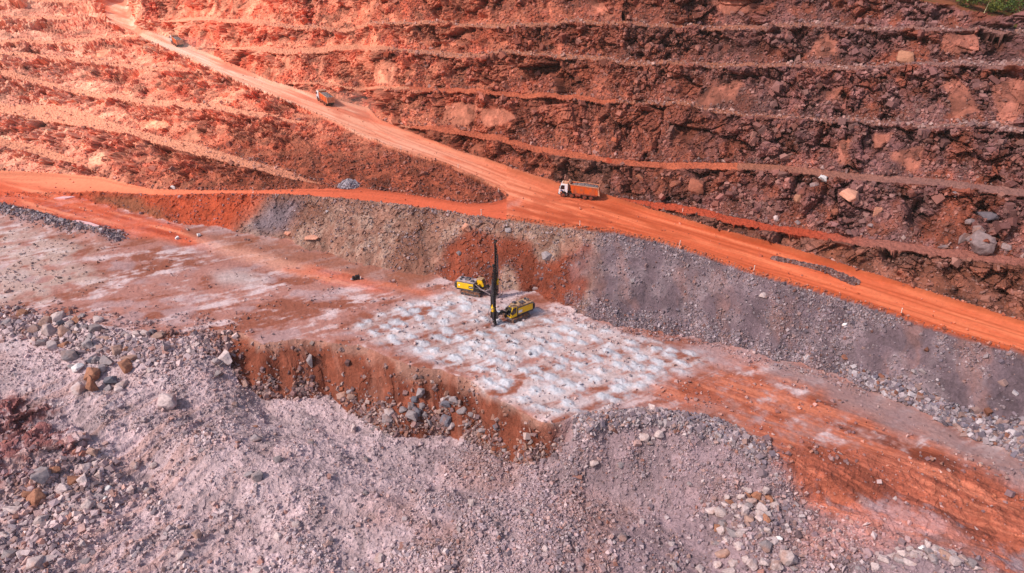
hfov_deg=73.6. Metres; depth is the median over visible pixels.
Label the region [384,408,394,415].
boulder
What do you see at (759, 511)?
boulder
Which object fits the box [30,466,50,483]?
boulder
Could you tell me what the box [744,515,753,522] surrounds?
boulder
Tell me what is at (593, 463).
boulder
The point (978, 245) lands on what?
boulder
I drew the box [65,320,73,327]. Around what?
boulder
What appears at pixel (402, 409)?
boulder
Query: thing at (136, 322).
floor stones
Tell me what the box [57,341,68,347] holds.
boulder
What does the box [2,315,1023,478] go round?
cut foot stones
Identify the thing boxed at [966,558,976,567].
boulder
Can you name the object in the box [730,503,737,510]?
boulder
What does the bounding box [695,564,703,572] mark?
boulder
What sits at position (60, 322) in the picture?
boulder
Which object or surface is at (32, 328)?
boulder
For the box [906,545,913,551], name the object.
boulder
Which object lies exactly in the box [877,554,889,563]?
boulder
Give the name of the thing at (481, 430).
boulder
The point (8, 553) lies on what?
boulder
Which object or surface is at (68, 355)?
boulder
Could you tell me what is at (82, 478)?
boulder
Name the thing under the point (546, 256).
boulder
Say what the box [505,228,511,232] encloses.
boulder
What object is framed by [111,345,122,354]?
boulder
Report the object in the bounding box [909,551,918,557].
boulder
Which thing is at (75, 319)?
boulder
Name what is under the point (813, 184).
boulder
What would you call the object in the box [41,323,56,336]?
boulder
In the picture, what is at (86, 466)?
boulder
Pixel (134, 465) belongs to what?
boulder
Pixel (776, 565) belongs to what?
boulder
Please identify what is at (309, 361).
boulder
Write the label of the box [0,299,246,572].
floor edge debris
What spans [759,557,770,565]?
boulder
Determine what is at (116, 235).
ridge stones
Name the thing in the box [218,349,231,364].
boulder
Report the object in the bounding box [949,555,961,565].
boulder
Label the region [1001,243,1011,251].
boulder
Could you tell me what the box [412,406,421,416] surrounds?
boulder
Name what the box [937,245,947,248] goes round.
boulder
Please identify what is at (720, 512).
boulder
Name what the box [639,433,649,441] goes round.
boulder
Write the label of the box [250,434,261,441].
boulder
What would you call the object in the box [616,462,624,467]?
boulder
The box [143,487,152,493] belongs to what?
boulder
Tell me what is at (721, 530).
boulder
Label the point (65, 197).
water
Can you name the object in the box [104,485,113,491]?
boulder
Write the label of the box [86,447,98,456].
boulder
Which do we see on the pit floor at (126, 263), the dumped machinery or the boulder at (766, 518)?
the dumped machinery
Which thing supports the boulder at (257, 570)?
on the rubble ground at (928, 488)
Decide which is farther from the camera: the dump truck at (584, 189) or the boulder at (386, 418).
the dump truck at (584, 189)
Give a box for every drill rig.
[454,240,502,297]
[488,264,534,325]
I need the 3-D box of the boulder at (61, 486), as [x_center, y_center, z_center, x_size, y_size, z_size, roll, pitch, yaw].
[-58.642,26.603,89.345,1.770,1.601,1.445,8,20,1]
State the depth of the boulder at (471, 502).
90.16 m
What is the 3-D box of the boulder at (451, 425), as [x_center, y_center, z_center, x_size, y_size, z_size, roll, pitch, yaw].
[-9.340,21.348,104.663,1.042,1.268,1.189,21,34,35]
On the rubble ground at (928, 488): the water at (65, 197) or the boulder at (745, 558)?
the boulder at (745, 558)
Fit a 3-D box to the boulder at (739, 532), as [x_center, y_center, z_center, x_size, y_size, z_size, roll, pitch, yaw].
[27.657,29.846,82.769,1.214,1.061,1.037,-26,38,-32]
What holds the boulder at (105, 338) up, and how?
on the rubble ground at (928, 488)
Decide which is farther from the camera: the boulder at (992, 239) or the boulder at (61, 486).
the boulder at (992, 239)
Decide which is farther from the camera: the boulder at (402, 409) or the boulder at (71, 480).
the boulder at (402, 409)
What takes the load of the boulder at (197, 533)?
on the rubble ground at (928, 488)
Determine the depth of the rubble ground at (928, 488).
91.55 m
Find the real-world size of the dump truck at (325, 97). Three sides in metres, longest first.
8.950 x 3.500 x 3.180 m
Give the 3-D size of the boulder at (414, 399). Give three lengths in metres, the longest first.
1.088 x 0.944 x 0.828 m
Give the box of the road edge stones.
[8,17,1023,350]
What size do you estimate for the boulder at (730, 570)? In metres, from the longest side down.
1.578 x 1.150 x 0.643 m
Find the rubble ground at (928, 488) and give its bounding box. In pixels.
[0,314,1023,572]
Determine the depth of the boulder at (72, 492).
88.56 m
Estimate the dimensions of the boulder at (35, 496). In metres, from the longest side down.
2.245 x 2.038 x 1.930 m
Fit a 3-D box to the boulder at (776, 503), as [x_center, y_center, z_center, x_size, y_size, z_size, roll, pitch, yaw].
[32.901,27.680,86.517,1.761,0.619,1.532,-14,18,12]
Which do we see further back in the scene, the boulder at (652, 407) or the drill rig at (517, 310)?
the drill rig at (517, 310)
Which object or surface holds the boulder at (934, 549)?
on the rubble ground at (928, 488)
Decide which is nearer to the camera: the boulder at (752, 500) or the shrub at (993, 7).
the boulder at (752, 500)
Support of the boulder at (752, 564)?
on the rubble ground at (928, 488)
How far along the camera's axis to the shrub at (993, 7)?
151.57 m
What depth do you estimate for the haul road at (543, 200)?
136.08 m
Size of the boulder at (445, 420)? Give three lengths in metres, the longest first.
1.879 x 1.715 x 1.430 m
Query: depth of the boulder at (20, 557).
81.49 m
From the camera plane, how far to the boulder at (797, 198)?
129.51 m
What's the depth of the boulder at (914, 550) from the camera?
77.04 m
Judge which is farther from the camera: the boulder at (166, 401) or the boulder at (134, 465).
the boulder at (166, 401)
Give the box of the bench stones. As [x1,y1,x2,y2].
[0,0,1023,316]
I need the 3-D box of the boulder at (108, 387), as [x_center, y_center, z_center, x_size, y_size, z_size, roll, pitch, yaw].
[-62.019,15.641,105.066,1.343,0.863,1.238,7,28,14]
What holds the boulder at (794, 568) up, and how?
on the rubble ground at (928, 488)
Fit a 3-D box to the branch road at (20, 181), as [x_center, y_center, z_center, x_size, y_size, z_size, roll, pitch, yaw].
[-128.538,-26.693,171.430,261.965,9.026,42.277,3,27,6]
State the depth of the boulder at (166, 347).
111.33 m
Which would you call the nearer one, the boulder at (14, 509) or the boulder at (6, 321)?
the boulder at (14, 509)
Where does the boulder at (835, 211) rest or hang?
on the terraced hillside
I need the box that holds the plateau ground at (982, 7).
[924,0,1021,27]
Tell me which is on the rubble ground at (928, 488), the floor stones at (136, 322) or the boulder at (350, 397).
the boulder at (350, 397)
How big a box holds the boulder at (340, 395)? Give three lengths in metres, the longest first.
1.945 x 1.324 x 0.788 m
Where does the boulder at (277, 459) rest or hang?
on the rubble ground at (928, 488)
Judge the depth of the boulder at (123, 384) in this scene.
105.51 m
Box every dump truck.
[169,34,183,46]
[315,89,334,105]
[558,179,600,199]
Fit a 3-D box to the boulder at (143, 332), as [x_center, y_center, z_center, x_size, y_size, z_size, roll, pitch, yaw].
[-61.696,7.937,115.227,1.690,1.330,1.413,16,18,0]
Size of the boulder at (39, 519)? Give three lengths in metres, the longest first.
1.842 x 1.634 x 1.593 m
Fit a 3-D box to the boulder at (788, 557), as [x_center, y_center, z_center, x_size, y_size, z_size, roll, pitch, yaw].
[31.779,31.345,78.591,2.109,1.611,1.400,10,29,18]
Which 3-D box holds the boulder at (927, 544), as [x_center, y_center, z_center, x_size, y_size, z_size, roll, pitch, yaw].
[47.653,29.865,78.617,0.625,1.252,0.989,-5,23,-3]
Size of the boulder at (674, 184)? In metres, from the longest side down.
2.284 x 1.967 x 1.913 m
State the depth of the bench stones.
159.26 m
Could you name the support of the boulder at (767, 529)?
on the rubble ground at (928, 488)
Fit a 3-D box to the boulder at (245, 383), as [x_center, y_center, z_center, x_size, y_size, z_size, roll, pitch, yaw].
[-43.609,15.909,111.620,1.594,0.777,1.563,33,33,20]
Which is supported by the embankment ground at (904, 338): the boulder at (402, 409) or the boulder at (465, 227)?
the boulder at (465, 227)
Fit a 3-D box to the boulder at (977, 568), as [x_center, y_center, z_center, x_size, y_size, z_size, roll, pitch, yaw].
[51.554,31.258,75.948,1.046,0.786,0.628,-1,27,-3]
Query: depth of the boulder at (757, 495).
87.49 m
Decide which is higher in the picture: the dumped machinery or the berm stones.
the dumped machinery
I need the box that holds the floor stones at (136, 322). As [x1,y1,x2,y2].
[0,194,1021,467]
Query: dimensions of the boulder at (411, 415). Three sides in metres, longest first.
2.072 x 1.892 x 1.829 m
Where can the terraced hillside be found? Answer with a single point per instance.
(492, 118)
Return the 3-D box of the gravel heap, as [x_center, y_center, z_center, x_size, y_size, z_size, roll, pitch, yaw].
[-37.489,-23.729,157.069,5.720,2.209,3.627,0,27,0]
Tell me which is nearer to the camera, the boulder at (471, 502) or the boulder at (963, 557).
the boulder at (963, 557)
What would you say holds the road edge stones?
on the haul road at (543, 200)
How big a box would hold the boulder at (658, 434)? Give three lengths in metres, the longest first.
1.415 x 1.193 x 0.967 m
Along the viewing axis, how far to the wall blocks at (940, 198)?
148.03 m
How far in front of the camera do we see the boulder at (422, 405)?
105.49 m
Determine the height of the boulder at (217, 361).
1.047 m
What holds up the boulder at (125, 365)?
on the rubble ground at (928, 488)
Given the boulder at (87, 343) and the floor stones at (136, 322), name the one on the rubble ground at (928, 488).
the boulder at (87, 343)
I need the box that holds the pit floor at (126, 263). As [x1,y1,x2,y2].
[0,193,1023,468]
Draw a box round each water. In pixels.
[54,196,74,199]
[73,220,98,225]
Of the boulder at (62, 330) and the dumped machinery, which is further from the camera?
the dumped machinery
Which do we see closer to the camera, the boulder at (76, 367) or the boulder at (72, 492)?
the boulder at (72, 492)
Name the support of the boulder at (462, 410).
on the rubble ground at (928, 488)
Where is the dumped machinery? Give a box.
[351,274,360,279]
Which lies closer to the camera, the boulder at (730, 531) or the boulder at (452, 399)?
the boulder at (730, 531)
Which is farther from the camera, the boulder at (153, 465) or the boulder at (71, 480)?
the boulder at (153, 465)
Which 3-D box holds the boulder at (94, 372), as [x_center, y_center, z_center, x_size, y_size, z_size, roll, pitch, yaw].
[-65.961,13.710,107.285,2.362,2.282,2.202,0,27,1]
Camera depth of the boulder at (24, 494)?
88.10 m
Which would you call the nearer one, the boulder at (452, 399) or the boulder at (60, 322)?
the boulder at (452, 399)
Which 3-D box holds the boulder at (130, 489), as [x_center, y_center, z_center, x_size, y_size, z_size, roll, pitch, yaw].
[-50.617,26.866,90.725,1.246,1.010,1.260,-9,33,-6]
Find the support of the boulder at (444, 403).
on the rubble ground at (928, 488)
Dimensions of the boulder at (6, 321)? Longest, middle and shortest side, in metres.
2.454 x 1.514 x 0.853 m
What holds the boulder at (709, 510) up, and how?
on the rubble ground at (928, 488)
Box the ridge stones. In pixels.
[0,202,130,244]
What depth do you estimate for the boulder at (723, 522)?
85.23 m
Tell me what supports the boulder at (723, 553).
on the rubble ground at (928, 488)
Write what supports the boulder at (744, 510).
on the rubble ground at (928, 488)
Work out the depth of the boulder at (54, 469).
90.76 m
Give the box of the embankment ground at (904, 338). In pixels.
[0,190,1023,446]
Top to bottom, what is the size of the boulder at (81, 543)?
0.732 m
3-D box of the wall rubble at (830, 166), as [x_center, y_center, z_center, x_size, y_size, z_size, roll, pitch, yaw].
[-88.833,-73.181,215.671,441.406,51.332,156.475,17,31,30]
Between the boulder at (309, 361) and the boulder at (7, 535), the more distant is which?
the boulder at (309, 361)
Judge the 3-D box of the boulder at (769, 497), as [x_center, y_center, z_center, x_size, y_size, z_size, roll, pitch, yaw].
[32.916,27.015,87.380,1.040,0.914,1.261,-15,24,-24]
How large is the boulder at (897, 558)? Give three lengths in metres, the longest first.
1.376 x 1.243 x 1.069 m
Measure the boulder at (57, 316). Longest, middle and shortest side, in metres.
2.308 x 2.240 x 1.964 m
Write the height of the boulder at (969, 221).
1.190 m
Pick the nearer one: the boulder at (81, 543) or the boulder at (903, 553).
the boulder at (903, 553)
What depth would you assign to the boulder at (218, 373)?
109.62 m
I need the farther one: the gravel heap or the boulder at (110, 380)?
the gravel heap
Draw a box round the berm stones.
[571,406,784,469]
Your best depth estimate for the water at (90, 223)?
157.91 m
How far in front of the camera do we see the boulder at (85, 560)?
81.73 m
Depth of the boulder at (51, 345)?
111.79 m
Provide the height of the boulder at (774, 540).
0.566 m
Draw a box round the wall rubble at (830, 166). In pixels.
[0,0,1023,316]
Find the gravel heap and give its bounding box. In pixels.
[337,178,359,188]
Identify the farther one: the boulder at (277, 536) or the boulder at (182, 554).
the boulder at (277, 536)
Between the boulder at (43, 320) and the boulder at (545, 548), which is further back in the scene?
the boulder at (43, 320)
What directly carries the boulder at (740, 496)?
on the rubble ground at (928, 488)
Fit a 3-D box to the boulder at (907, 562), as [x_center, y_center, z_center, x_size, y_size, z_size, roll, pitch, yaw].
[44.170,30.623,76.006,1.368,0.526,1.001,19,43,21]
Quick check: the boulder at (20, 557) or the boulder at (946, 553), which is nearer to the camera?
the boulder at (946, 553)
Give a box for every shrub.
[959,0,994,7]
[985,2,1006,12]
[991,0,1023,11]
[996,0,1023,12]
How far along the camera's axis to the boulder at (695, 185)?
140.84 m
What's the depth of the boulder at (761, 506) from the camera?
85.33 m
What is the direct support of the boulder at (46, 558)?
on the rubble ground at (928, 488)
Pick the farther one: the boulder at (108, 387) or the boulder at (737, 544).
the boulder at (108, 387)
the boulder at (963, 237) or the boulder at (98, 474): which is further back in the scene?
the boulder at (963, 237)
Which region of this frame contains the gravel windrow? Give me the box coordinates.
[770,256,860,285]
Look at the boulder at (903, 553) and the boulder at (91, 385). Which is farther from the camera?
the boulder at (91, 385)
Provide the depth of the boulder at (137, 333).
114.29 m
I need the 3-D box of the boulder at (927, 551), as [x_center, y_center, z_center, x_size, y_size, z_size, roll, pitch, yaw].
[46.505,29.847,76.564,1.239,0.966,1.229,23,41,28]
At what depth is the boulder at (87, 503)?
86.86 m
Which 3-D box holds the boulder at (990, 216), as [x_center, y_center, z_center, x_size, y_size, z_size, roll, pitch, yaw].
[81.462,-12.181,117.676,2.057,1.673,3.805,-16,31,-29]
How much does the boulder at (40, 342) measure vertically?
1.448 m
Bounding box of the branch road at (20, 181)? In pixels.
[0,170,506,218]
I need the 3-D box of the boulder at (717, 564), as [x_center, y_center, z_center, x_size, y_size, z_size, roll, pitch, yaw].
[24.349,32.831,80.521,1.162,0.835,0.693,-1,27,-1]
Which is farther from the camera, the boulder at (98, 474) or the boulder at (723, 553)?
the boulder at (98, 474)
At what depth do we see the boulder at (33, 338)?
114.13 m
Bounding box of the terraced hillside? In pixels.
[0,0,1023,320]
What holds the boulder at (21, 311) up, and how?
on the pit floor at (126, 263)
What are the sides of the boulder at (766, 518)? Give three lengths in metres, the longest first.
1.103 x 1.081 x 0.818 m
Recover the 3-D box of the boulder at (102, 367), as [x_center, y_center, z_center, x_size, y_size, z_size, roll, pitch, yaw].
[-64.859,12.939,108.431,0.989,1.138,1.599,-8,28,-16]
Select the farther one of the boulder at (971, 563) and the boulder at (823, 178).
the boulder at (823, 178)
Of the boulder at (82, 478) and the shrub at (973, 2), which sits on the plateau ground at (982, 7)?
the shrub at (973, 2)
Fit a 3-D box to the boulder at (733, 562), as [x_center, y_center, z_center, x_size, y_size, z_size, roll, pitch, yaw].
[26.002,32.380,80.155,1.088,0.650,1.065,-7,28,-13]
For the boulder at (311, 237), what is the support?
on the embankment ground at (904, 338)
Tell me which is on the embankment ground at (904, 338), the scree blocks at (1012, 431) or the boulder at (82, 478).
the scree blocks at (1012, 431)
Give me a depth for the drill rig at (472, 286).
128.25 m
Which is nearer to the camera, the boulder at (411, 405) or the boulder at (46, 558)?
the boulder at (46, 558)
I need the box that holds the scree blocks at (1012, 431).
[139,196,1023,458]
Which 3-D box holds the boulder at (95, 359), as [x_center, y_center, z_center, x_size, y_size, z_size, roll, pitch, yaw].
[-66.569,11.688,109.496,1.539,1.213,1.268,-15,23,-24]
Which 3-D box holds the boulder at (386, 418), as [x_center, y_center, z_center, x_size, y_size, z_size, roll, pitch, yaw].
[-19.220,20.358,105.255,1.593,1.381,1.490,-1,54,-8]
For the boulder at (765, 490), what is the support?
on the rubble ground at (928, 488)
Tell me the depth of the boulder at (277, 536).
85.62 m
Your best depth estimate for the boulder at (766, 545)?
80.02 m
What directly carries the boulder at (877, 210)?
on the terraced hillside
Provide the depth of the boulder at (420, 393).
105.64 m
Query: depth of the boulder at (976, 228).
114.12 m
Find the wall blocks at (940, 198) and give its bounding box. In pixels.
[0,0,1023,301]
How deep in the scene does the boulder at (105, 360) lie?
109.12 m
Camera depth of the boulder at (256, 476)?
91.79 m
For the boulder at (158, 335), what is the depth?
114.36 m
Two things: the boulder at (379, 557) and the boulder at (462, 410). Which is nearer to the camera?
the boulder at (379, 557)
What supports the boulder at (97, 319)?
on the pit floor at (126, 263)
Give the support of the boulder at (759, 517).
on the rubble ground at (928, 488)
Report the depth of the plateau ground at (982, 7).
153.17 m
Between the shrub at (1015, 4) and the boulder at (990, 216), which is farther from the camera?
the shrub at (1015, 4)
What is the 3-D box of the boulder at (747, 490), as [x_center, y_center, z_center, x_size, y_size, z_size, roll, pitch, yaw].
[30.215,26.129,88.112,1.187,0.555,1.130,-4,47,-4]
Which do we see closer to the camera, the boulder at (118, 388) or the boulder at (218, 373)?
the boulder at (118, 388)
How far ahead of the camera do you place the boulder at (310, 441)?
99.85 m
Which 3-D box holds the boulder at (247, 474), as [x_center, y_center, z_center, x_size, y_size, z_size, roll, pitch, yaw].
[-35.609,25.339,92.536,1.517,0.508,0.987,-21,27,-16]
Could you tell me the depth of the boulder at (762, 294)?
113.79 m
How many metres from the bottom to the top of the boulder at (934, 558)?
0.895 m
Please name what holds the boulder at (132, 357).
on the rubble ground at (928, 488)
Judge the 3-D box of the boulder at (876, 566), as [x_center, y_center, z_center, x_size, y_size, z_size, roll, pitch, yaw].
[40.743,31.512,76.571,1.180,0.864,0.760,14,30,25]
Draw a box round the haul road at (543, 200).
[103,0,1023,350]
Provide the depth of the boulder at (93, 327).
115.27 m
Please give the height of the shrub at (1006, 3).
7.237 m
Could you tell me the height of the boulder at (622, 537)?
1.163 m
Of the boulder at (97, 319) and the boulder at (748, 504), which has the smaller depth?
the boulder at (748, 504)
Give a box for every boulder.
[0,319,10,324]
[0,531,11,537]
[1,550,16,558]
[2,506,20,514]
[3,288,11,292]
[15,308,27,316]
[16,549,26,560]
[21,491,30,497]
[26,488,46,505]
[26,555,43,569]
[27,324,41,332]
[29,336,38,342]
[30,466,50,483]
[33,515,49,524]
[34,339,45,345]
[38,316,50,326]
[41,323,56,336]
[43,555,57,562]
[46,340,57,350]
[49,466,60,473]
[51,311,66,321]
[55,483,70,494]
[56,320,65,325]
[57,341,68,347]
[58,325,68,336]
[60,350,78,361]
[63,490,74,496]
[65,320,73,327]
[67,476,79,485]
[70,381,85,395]
[71,315,78,323]
[71,363,83,372]
[76,473,86,483]
[78,539,85,546]
[78,557,90,563]
[80,462,91,471]
[80,499,95,509]
[81,338,92,348]
[83,367,100,380]
[85,374,98,391]
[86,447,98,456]
[89,323,103,331]
[91,356,99,363]
[93,316,103,322]
[94,469,103,477]
[98,336,108,340]
[98,364,105,372]
[99,355,112,364]
[103,376,116,383]
[103,384,112,390]
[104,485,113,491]
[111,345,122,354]
[114,385,122,392]
[115,380,128,387]
[117,358,132,373]
[121,354,137,360]
[126,485,134,494]
[129,461,138,469]
[132,330,141,336]
[140,329,149,335]
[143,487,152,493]
[149,462,157,468]
[151,332,165,338]
[157,393,176,409]
[162,341,169,350]
[175,550,188,559]
[191,529,201,539]
[211,358,220,364]
[214,370,223,376]
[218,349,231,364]
[242,379,248,387]
[243,470,252,477]
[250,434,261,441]
[251,470,262,481]
[252,567,262,572]
[273,455,283,462]
[273,532,281,540]
[292,520,300,527]
[305,235,318,239]
[306,354,312,367]
[307,439,313,443]
[336,391,345,398]
[346,394,354,400]
[350,423,355,432]
[374,552,384,562]
[382,414,391,422]
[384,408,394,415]
[399,406,406,412]
[405,410,417,421]
[408,402,414,409]
[411,396,417,402]
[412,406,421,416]
[416,388,424,397]
[419,402,424,408]
[439,414,451,426]
[440,400,449,407]
[447,422,454,429]
[449,396,457,404]
[456,406,466,414]
[461,223,469,231]
[468,499,474,506]
[478,428,484,432]
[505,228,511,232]
[541,251,551,260]
[542,545,548,551]
[589,460,598,466]
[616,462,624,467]
[617,532,627,541]
[635,174,642,180]
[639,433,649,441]
[648,404,655,409]
[654,430,663,437]
[669,181,681,188]
[688,178,704,194]
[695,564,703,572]
[705,507,715,514]
[713,561,722,568]
[714,506,725,517]
[714,524,719,531]
[715,548,729,557]
[716,526,725,534]
[718,519,727,526]
[721,567,735,572]
[722,536,729,542]
[725,526,736,537]
[728,559,737,566]
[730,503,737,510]
[733,541,743,550]
[735,528,745,537]
[736,494,745,498]
[741,504,749,516]
[741,555,750,562]
[742,486,751,492]
[743,501,752,507]
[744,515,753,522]
[745,498,756,503]
[746,558,757,570]
[751,491,761,499]
[755,509,763,515]
[755,514,762,521]
[756,502,767,511]
[759,292,766,297]
[759,538,772,552]
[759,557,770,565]
[762,486,769,494]
[763,513,770,522]
[763,527,771,533]
[765,494,773,501]
[766,536,778,544]
[769,501,779,508]
[770,559,783,570]
[779,550,797,565]
[790,565,797,570]
[793,194,800,203]
[810,182,818,186]
[818,175,826,181]
[831,208,838,214]
[839,188,858,202]
[870,562,881,570]
[873,207,882,216]
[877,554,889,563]
[893,553,904,563]
[896,50,914,63]
[897,550,908,556]
[903,558,916,565]
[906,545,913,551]
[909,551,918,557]
[912,549,923,556]
[922,548,932,554]
[925,540,930,547]
[927,554,938,564]
[931,547,937,554]
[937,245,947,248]
[938,549,951,560]
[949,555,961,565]
[958,233,970,244]
[958,554,967,562]
[964,218,974,223]
[966,230,996,254]
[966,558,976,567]
[972,226,985,233]
[973,211,999,220]
[973,565,982,570]
[988,237,995,243]
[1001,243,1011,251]
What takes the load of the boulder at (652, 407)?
on the rubble ground at (928, 488)
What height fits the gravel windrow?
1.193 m
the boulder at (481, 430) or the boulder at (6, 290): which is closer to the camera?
the boulder at (481, 430)
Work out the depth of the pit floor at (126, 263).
118.67 m
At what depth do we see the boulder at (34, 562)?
80.39 m
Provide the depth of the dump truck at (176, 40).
256.02 m
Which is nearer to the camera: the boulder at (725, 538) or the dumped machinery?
the boulder at (725, 538)
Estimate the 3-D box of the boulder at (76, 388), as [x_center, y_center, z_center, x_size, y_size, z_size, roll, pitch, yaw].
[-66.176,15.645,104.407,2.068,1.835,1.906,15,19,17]
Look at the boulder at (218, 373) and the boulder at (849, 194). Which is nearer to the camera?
the boulder at (218, 373)
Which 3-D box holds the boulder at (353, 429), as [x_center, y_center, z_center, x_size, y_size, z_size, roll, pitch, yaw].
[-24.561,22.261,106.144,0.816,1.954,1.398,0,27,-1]
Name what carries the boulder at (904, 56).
on the terraced hillside
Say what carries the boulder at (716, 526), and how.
on the rubble ground at (928, 488)
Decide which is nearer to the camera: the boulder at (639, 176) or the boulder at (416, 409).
the boulder at (416, 409)
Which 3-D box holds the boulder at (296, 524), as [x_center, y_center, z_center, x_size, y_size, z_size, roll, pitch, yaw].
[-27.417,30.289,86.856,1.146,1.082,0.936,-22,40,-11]

